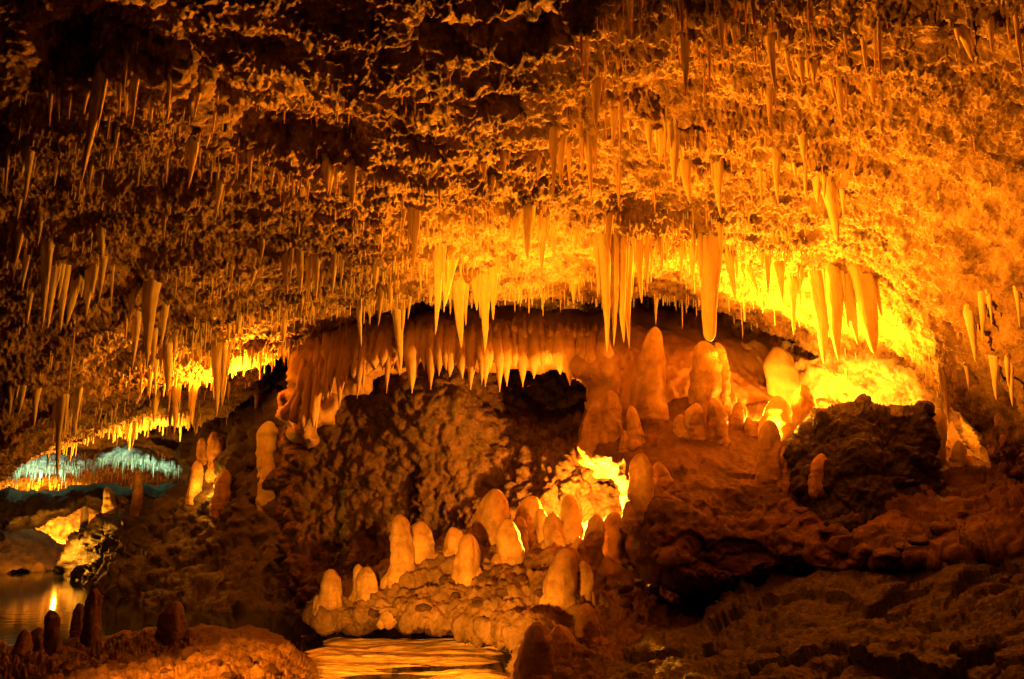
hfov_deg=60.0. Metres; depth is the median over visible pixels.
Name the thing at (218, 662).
rock
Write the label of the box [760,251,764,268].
stalactite
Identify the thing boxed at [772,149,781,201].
stalactite
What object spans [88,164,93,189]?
stalactite
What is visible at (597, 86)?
stalactite
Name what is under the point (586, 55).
stalactite
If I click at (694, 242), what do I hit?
stalactite
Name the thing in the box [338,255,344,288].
stalactite
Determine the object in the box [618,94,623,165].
stalactite
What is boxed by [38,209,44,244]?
stalactite
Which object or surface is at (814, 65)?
stalactite
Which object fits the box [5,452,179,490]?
soda straws
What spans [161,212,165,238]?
stalactite
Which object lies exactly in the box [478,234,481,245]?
stalactite
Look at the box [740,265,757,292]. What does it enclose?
stalactite
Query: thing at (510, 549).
stalagmite
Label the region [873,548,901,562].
rock
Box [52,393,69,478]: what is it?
stalactite
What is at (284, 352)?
soda straws
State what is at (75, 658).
rock bank
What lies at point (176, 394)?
stalactite
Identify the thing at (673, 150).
stalactite
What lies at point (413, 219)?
stalactite
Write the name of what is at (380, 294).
stalactite
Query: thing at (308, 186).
stalactite
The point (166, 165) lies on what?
stalactite
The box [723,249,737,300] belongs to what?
stalactite
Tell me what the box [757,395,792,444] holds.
stalagmite
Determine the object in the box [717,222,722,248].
stalactite
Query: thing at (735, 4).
stalactite
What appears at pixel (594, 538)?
stalagmite
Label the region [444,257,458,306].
stalactite
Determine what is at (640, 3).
stalactite
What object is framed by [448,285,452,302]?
stalactite
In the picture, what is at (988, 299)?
stalactite
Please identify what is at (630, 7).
stalactite
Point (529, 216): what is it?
stalactite
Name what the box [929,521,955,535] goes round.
rock
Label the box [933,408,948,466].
stalagmite
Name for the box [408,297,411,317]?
stalactite
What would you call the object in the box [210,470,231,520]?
stalagmite
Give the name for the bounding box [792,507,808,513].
rock
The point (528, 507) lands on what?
stalagmite
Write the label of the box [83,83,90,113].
stalactite
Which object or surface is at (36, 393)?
stalactite
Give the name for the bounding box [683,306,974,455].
cave wall
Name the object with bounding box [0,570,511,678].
water
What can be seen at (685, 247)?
stalactite
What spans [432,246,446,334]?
stalactite
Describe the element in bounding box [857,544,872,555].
rock
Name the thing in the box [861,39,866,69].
stalactite
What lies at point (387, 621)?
stalagmite
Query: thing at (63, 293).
stalactite
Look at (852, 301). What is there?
stalactite
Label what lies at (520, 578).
rock
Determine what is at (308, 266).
stalactite
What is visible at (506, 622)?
rock ledge
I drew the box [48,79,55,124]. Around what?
stalactite
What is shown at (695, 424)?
stalagmite
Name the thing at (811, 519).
rock
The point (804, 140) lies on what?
stalactite
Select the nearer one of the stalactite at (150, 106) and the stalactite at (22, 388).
the stalactite at (150, 106)
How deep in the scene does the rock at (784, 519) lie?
9.26 m
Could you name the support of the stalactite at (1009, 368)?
hanging from the cave ceiling at (938, 106)
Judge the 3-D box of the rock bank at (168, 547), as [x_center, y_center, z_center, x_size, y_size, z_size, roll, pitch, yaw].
[-6.959,3.150,17.323,12.588,4.598,3.143,-10,-15,43]
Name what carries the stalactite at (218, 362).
hanging from the cave ceiling at (938, 106)
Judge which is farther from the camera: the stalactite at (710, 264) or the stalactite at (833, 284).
the stalactite at (833, 284)
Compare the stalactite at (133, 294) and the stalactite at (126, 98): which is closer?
the stalactite at (126, 98)
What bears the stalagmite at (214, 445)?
on the rock bank at (168, 547)
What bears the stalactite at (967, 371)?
hanging from the cave ceiling at (938, 106)
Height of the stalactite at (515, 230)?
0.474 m
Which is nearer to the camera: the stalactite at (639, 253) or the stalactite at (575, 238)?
the stalactite at (575, 238)
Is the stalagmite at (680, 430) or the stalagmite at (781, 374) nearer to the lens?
the stalagmite at (680, 430)
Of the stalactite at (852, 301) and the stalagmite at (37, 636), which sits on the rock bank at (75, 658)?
the stalagmite at (37, 636)
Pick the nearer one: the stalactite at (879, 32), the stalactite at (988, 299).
the stalactite at (879, 32)
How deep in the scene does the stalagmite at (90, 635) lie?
10.02 m
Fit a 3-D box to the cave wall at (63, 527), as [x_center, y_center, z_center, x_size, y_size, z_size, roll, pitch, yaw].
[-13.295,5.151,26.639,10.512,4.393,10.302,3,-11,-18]
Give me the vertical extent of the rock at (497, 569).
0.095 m
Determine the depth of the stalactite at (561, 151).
7.75 m
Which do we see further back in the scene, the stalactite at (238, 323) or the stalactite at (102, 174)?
the stalactite at (238, 323)
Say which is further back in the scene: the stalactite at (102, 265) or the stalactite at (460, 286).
the stalactite at (460, 286)
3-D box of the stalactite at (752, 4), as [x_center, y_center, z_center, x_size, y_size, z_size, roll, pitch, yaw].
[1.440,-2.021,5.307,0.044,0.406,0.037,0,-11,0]
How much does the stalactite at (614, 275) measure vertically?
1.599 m
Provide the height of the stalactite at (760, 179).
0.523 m
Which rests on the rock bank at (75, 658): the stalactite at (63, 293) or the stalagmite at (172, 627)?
the stalagmite at (172, 627)
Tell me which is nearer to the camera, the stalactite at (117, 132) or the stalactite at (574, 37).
the stalactite at (574, 37)
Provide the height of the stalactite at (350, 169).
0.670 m
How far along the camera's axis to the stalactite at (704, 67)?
6.11 m
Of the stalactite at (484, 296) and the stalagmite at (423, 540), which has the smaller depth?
the stalagmite at (423, 540)
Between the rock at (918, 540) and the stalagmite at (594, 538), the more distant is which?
the stalagmite at (594, 538)
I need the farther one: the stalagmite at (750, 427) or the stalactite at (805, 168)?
the stalagmite at (750, 427)
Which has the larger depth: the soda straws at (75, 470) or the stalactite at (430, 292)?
the soda straws at (75, 470)
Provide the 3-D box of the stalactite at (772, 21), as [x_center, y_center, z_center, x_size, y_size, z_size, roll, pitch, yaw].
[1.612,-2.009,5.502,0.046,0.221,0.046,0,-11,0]
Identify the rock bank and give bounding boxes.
[0,528,67,573]
[0,624,318,678]
[54,384,353,613]
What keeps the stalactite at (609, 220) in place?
hanging from the cave ceiling at (938, 106)
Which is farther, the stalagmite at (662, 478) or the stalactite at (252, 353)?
the stalactite at (252, 353)
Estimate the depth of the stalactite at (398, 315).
13.08 m
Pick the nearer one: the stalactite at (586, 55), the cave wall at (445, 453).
the stalactite at (586, 55)
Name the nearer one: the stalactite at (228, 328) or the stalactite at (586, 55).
the stalactite at (586, 55)
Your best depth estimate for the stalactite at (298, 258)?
11.10 m
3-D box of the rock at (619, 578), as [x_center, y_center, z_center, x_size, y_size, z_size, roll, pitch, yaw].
[1.236,2.815,10.332,0.652,0.580,0.529,-6,-12,28]
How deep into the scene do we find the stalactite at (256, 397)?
16.71 m
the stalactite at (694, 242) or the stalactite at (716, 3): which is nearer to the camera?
the stalactite at (716, 3)
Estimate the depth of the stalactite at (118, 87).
7.68 m
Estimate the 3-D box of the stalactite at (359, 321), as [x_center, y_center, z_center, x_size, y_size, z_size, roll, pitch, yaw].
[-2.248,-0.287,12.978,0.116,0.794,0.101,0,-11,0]
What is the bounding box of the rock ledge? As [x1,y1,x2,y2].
[302,515,716,678]
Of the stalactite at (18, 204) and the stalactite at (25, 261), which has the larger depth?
the stalactite at (25, 261)
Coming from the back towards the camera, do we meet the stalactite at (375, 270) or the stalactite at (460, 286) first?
the stalactite at (460, 286)
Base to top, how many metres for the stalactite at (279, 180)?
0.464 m
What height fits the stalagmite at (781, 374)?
1.658 m
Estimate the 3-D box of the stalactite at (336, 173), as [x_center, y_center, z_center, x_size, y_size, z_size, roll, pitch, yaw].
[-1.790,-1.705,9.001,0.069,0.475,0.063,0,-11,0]
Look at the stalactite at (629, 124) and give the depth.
7.54 m
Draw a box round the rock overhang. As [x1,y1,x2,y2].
[0,483,174,530]
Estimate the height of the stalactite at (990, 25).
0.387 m
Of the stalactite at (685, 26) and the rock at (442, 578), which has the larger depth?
the rock at (442, 578)
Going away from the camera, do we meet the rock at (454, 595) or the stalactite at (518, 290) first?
the rock at (454, 595)
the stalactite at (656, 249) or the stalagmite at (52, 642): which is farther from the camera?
the stalactite at (656, 249)
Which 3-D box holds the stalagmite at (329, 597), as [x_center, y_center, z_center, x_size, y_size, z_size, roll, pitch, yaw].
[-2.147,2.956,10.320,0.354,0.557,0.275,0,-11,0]
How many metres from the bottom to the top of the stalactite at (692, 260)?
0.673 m
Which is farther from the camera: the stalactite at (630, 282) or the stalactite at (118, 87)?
the stalactite at (630, 282)
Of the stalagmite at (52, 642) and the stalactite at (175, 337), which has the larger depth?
the stalactite at (175, 337)
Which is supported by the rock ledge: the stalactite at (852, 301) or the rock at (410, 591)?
the rock at (410, 591)
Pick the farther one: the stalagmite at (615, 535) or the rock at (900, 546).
the stalagmite at (615, 535)
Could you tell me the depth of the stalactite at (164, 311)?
11.87 m
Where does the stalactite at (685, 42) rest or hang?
hanging from the cave ceiling at (938, 106)
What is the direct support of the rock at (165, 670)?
on the rock bank at (75, 658)
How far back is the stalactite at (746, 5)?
5.32 m
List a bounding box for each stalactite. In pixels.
[4,148,9,194]
[7,382,14,416]
[13,229,23,271]
[16,198,21,220]
[16,385,26,412]
[21,145,34,202]
[22,253,29,289]
[27,292,33,323]
[32,388,41,425]
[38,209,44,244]
[40,237,54,327]
[46,263,65,326]
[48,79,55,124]
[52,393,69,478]
[54,159,58,185]
[57,86,59,117]
[59,265,71,330]
[66,273,83,325]
[68,93,71,116]
[70,386,82,437]
[81,61,107,182]
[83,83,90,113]
[84,263,98,315]
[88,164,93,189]
[96,224,105,258]
[99,255,107,298]
[101,171,104,188]
[107,114,110,138]
[107,149,110,169]
[110,266,114,303]
[111,148,113,167]
[114,123,119,153]
[115,81,121,114]
[124,52,129,90]
[124,91,127,117]
[124,318,127,339]
[125,424,131,441]
[128,282,139,319]
[129,73,139,126]
[132,310,140,368]
[132,420,136,445]
[137,382,145,403]
[140,374,142,400]
[141,280,160,365]
[147,98,153,122]
[148,367,152,398]
[151,327,158,376]
[152,390,160,422]
[153,358,158,383]
[159,337,172,395]
[160,303,169,347]
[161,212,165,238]
[165,159,168,183]
[166,68,171,122]
[167,407,172,432]
[168,384,181,433]
[173,329,178,361]
[184,135,198,188]
[189,381,198,423]
[193,408,198,435]
[194,92,200,118]
[199,148,201,165]
[206,135,210,147]
[211,341,227,416]
[212,108,216,136]
[215,179,223,221]
[221,186,225,206]
[221,350,230,404]
[227,323,230,341]
[228,381,231,399]
[236,159,238,179]
[236,315,241,337]
[247,149,253,188]
[250,269,256,286]
[251,345,254,370]
[254,388,260,407]
[257,238,264,259]
[261,161,263,185]
[270,166,274,183]
[278,175,281,200]
[278,248,293,293]
[279,319,286,345]
[291,176,293,197]
[293,248,303,293]
[305,254,310,298]
[307,179,309,202]
[311,253,319,302]
[322,152,334,194]
[329,169,333,194]
[331,251,338,295]
[334,165,338,192]
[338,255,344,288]
[343,279,346,297]
[345,159,355,208]
[356,306,361,344]
[373,263,378,291]
[377,287,383,324]
[387,284,392,309]
[392,309,405,372]
[402,209,405,226]
[407,205,420,271]
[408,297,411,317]
[418,263,421,289]
[428,287,432,304]
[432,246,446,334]
[438,185,440,205]
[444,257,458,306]
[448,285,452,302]
[452,274,468,347]
[471,277,477,309]
[478,162,486,180]
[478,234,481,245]
[478,272,490,350]
[489,266,500,319]
[491,174,495,194]
[497,150,510,174]
[510,221,512,242]
[513,216,519,240]
[513,256,521,281]
[517,286,520,302]
[522,225,524,244]
[523,202,535,260]
[536,155,541,180]
[536,215,539,232]
[537,215,550,274]
[549,123,558,196]
[551,222,557,260]
[557,134,566,188]
[566,143,571,188]
[570,281,575,303]
[573,36,575,57]
[574,230,578,250]
[579,28,582,74]
[579,131,597,200]
[583,41,589,80]
[591,76,606,128]
[592,232,610,351]
[596,270,598,296]
[604,112,606,137]
[606,211,613,252]
[610,107,617,148]
[610,233,619,343]
[615,163,622,205]
[617,13,620,35]
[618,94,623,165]
[618,237,629,341]
[625,245,634,347]
[627,0,633,35]
[627,119,630,137]
[633,240,644,302]
[638,0,643,30]
[645,121,652,157]
[645,236,652,283]
[654,127,667,165]
[654,296,658,322]
[655,240,663,270]
[656,235,662,256]
[663,110,679,187]
[665,239,668,264]
[668,119,671,145]
[678,0,683,34]
[678,247,682,273]
[679,35,690,97]
[679,159,691,202]
[680,241,683,259]
[684,7,687,25]
[684,17,686,37]
[684,240,686,261]
[689,125,692,145]
[689,246,698,282]
[692,233,695,258]
[696,233,722,340]
[703,55,705,104]
[706,42,710,93]
[710,158,723,216]
[714,0,717,15]
[717,16,727,51]
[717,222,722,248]
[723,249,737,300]
[724,243,727,258]
[730,23,735,47]
[733,0,737,14]
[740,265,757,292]
[744,0,747,33]
[749,0,755,30]
[758,171,762,205]
[760,84,776,126]
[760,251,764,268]
[764,254,770,291]
[765,33,775,91]
[770,16,773,30]
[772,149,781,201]
[773,260,785,301]
[777,31,779,51]
[782,49,791,79]
[787,276,801,334]
[792,57,804,84]
[792,162,796,180]
[797,132,812,160]
[797,264,803,285]
[802,163,807,197]
[805,58,820,85]
[807,0,809,34]
[808,269,829,363]
[812,175,844,241]
[821,174,826,197]
[821,263,849,360]
[828,77,846,119]
[841,271,857,344]
[843,33,847,52]
[846,262,881,352]
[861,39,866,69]
[866,78,878,103]
[873,29,876,79]
[876,20,881,78]
[937,362,949,421]
[954,24,973,61]
[963,303,978,362]
[963,362,969,389]
[978,291,985,340]
[985,289,991,324]
[986,15,994,52]
[988,355,999,400]
[1004,353,1013,406]
[1006,16,1009,46]
[1013,13,1023,78]
[1013,286,1020,326]
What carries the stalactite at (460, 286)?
hanging from the cave ceiling at (938, 106)
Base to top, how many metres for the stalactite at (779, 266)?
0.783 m
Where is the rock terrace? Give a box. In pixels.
[576,397,1023,601]
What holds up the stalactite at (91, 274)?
hanging from the cave ceiling at (938, 106)
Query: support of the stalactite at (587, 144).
hanging from the cave ceiling at (938, 106)
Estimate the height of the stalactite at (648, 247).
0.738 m
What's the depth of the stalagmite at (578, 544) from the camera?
10.35 m
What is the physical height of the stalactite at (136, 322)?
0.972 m
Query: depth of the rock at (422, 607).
9.90 m
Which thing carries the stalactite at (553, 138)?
hanging from the cave ceiling at (938, 106)
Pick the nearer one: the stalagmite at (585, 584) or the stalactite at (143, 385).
the stalagmite at (585, 584)
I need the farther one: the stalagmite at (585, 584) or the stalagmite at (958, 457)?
the stalagmite at (958, 457)
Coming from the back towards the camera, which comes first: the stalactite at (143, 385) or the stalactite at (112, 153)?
the stalactite at (143, 385)
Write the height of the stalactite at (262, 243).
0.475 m
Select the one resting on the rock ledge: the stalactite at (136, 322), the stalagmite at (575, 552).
the stalagmite at (575, 552)
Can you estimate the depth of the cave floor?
7.14 m
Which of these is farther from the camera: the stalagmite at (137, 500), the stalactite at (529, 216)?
the stalagmite at (137, 500)
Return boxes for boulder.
[782,393,945,532]
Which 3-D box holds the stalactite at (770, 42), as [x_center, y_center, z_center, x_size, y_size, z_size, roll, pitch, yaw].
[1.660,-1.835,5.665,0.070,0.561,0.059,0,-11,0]
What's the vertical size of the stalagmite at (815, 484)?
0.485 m
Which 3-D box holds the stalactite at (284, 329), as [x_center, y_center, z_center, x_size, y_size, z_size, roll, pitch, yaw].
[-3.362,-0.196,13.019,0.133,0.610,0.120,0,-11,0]
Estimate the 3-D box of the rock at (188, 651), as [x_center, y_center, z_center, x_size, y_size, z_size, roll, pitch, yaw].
[-2.902,2.846,7.985,0.170,0.164,0.172,0,-11,0]
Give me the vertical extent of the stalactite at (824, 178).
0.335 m
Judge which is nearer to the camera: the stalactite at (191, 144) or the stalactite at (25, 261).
the stalactite at (191, 144)
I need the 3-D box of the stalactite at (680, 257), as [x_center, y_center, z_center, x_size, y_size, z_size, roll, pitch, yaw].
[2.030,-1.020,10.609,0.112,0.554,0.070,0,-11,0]
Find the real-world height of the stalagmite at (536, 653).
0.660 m
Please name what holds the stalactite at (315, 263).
hanging from the cave ceiling at (938, 106)
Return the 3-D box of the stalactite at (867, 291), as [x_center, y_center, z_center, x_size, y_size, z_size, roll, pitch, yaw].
[4.180,-0.482,10.506,0.319,1.315,0.274,4,-11,-21]
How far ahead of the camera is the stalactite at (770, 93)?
6.67 m
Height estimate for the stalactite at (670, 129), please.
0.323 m
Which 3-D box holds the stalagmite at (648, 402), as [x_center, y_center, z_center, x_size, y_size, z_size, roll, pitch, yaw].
[1.785,0.583,11.627,0.514,1.542,0.569,-10,-14,42]
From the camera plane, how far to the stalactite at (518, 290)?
11.88 m
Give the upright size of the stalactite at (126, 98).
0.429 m
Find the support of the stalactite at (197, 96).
hanging from the cave ceiling at (938, 106)
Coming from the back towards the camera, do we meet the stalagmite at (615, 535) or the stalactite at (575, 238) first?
the stalagmite at (615, 535)
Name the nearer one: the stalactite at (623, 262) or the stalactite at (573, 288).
the stalactite at (623, 262)
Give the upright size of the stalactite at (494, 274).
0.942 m
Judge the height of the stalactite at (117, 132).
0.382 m
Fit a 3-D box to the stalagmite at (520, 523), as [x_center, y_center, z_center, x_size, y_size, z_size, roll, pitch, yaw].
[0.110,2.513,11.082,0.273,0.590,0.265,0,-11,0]
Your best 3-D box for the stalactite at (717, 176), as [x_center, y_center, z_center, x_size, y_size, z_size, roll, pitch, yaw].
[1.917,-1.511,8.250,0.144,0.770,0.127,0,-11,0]
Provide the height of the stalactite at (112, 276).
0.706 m
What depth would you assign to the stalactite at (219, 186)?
9.49 m
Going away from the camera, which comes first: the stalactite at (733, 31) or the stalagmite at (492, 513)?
the stalactite at (733, 31)
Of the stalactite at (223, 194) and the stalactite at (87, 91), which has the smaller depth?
the stalactite at (87, 91)
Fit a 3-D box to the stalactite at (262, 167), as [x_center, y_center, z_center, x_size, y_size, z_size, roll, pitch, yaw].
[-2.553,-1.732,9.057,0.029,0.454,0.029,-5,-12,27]
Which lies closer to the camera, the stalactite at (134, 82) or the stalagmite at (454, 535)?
the stalactite at (134, 82)
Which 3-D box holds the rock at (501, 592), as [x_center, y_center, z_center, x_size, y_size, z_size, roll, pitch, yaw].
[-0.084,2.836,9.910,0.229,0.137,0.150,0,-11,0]
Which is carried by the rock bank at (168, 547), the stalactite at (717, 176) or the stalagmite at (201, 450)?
the stalagmite at (201, 450)
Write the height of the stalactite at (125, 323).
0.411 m
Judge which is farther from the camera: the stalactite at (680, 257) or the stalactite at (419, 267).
the stalactite at (419, 267)
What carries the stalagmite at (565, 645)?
on the rock ledge
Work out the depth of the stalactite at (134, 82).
7.63 m
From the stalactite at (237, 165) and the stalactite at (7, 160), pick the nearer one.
the stalactite at (7, 160)
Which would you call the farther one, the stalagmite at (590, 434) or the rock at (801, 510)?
the stalagmite at (590, 434)
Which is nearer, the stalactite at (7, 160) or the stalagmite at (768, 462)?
the stalactite at (7, 160)
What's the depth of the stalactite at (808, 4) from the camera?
5.23 m
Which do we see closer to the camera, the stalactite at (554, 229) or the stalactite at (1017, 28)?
the stalactite at (1017, 28)
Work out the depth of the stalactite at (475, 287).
11.68 m
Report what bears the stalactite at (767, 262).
hanging from the cave ceiling at (938, 106)
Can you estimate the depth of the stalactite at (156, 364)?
13.03 m
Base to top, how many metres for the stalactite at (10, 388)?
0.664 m
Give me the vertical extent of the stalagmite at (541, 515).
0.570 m
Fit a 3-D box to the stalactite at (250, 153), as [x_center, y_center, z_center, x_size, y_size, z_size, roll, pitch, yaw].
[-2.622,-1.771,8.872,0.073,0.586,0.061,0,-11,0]
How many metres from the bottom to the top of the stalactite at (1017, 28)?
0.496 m
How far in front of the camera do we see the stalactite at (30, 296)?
10.60 m
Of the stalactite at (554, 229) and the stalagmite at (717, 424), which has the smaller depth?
the stalactite at (554, 229)
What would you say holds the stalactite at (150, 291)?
hanging from the cave ceiling at (938, 106)
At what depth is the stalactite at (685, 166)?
8.19 m
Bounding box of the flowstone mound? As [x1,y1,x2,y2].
[395,303,773,477]
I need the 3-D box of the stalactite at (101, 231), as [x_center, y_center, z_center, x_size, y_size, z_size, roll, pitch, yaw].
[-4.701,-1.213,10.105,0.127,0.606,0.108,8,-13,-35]
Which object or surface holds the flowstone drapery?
attached to the cave wall at (445, 453)
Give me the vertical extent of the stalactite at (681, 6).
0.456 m
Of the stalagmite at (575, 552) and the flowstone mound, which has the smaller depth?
the stalagmite at (575, 552)
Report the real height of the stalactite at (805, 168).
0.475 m
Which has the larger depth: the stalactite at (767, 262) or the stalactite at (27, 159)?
the stalactite at (767, 262)
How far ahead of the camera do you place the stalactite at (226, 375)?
13.75 m
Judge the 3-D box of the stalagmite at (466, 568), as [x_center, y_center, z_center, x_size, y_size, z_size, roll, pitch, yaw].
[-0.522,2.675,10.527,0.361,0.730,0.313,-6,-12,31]
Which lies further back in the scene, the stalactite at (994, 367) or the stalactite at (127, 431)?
the stalactite at (127, 431)
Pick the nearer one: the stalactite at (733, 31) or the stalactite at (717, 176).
the stalactite at (733, 31)
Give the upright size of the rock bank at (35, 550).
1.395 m
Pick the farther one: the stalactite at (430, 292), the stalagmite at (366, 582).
the stalactite at (430, 292)
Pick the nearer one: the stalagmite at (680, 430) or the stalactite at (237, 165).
the stalactite at (237, 165)
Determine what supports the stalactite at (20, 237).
hanging from the cave ceiling at (938, 106)
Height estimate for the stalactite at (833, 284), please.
1.395 m
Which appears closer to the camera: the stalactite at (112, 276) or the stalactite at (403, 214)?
the stalactite at (403, 214)
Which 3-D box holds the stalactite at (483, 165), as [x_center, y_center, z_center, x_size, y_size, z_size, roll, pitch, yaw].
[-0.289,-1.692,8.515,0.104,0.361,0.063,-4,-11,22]
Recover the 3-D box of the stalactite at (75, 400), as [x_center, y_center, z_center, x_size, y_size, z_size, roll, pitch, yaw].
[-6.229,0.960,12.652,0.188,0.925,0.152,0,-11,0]
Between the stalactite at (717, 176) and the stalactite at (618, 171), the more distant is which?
the stalactite at (618, 171)
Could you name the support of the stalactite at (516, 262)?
hanging from the cave ceiling at (938, 106)
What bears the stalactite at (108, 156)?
hanging from the cave ceiling at (938, 106)
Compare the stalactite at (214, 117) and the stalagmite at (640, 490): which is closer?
the stalactite at (214, 117)
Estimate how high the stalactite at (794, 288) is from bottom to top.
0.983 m
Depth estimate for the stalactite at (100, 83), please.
7.62 m
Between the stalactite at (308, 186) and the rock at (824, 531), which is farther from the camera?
the stalactite at (308, 186)
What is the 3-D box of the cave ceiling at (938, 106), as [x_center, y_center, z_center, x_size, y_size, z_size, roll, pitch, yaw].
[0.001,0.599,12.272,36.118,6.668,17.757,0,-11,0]
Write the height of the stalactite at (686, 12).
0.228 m
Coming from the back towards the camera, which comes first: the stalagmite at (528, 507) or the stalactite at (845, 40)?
the stalagmite at (528, 507)
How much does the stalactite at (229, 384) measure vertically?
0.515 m
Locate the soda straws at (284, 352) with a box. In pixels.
[6,0,1006,460]
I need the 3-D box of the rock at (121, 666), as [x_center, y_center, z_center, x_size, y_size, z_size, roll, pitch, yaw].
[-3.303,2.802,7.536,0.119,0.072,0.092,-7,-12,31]
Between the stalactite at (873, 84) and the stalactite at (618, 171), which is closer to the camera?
the stalactite at (873, 84)
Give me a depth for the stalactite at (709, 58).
5.74 m
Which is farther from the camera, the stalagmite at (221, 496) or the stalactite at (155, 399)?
the stalagmite at (221, 496)
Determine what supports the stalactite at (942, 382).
hanging from the cave ceiling at (938, 106)
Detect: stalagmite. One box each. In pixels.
[11,629,32,655]
[30,627,43,651]
[43,609,62,655]
[68,603,83,638]
[79,506,88,528]
[80,588,102,646]
[101,487,117,514]
[130,474,143,515]
[155,601,196,645]
[185,460,203,505]
[196,438,207,464]
[204,432,222,482]
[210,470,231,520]
[255,421,277,512]
[312,569,341,615]
[349,564,362,602]
[355,566,377,602]
[376,573,397,629]
[387,514,414,588]
[410,521,440,564]
[442,527,463,556]
[451,533,481,585]
[464,488,510,544]
[491,519,524,565]
[513,516,529,554]
[513,621,556,678]
[515,496,541,541]
[535,508,546,543]
[539,548,578,613]
[540,512,566,549]
[550,624,577,666]
[560,495,583,543]
[568,546,581,564]
[572,537,588,563]
[574,603,609,649]
[575,561,595,607]
[577,402,601,464]
[583,514,604,570]
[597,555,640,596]
[599,390,622,443]
[602,511,633,579]
[619,405,644,451]
[620,453,653,534]
[630,327,668,425]
[653,462,673,489]
[673,414,688,439]
[684,403,707,440]
[688,341,722,414]
[706,398,730,445]
[713,343,736,413]
[728,401,746,429]
[744,417,757,435]
[754,420,781,483]
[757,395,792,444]
[763,347,799,406]
[777,463,790,491]
[791,385,816,434]
[807,454,826,499]
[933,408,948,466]
[948,440,973,467]
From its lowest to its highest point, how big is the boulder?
1.966 m
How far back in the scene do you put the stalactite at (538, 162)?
8.35 m
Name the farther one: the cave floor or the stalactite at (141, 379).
the stalactite at (141, 379)
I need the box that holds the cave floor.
[601,555,1023,678]
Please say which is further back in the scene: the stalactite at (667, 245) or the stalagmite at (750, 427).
the stalagmite at (750, 427)
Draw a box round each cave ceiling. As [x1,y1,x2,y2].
[0,0,1023,481]
[0,425,193,490]
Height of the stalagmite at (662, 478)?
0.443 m
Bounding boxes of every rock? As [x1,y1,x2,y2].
[116,665,127,668]
[138,653,154,662]
[160,668,174,673]
[181,646,199,659]
[208,659,222,665]
[221,672,235,678]
[239,655,252,661]
[264,663,279,674]
[368,608,379,617]
[405,589,415,594]
[415,603,431,611]
[438,575,447,582]
[449,592,460,600]
[472,597,483,606]
[491,566,502,572]
[494,588,508,597]
[513,575,528,581]
[531,567,543,570]
[533,589,542,596]
[775,514,791,525]
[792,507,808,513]
[799,514,822,525]
[818,527,833,535]
[827,535,852,554]
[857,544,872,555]
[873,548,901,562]
[895,542,905,551]
[907,536,929,544]
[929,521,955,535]
[952,509,968,517]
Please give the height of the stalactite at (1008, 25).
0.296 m
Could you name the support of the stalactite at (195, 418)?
hanging from the cave ceiling at (938, 106)
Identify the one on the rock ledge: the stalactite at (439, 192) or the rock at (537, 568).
the rock at (537, 568)
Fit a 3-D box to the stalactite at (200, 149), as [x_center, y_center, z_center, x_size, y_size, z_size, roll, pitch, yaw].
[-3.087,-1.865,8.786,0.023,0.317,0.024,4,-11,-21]
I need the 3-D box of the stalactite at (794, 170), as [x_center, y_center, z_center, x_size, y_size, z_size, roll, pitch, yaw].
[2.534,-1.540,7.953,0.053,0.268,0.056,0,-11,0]
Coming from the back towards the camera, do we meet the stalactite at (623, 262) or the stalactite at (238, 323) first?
the stalactite at (238, 323)
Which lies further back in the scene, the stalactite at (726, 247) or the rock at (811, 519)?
the stalactite at (726, 247)
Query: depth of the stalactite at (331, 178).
9.02 m
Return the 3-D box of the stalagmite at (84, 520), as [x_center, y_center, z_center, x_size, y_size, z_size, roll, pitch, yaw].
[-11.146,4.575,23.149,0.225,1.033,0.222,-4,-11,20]
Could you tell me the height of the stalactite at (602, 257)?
1.654 m
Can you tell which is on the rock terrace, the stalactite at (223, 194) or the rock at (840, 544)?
the rock at (840, 544)
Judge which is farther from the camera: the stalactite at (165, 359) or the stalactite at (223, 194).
the stalactite at (165, 359)
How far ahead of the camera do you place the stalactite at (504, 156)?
8.08 m
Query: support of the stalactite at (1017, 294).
hanging from the cave ceiling at (938, 106)
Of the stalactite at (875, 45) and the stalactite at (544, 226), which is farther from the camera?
the stalactite at (544, 226)
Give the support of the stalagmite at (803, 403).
on the rock terrace
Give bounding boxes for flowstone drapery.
[275,312,407,448]
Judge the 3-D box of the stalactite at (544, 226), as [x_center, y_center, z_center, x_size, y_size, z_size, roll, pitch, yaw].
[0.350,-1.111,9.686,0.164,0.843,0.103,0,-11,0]
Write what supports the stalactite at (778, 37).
hanging from the cave ceiling at (938, 106)
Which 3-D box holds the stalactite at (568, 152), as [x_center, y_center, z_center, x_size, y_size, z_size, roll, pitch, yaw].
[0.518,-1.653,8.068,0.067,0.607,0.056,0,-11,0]
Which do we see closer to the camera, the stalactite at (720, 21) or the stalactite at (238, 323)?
the stalactite at (720, 21)
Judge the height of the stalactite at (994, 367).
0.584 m
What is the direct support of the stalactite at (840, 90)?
hanging from the cave ceiling at (938, 106)
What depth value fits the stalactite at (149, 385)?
13.24 m
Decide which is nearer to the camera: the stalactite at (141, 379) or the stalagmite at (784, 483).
the stalagmite at (784, 483)
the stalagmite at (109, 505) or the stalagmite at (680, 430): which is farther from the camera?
the stalagmite at (109, 505)
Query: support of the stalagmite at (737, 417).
on the rock terrace
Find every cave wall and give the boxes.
[40,489,129,538]
[273,362,622,611]
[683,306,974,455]
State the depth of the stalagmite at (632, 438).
10.99 m
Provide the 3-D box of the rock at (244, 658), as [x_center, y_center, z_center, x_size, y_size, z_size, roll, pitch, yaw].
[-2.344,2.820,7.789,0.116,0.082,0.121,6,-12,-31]
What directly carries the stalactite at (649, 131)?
hanging from the cave ceiling at (938, 106)
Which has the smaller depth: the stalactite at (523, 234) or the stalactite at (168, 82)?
the stalactite at (168, 82)

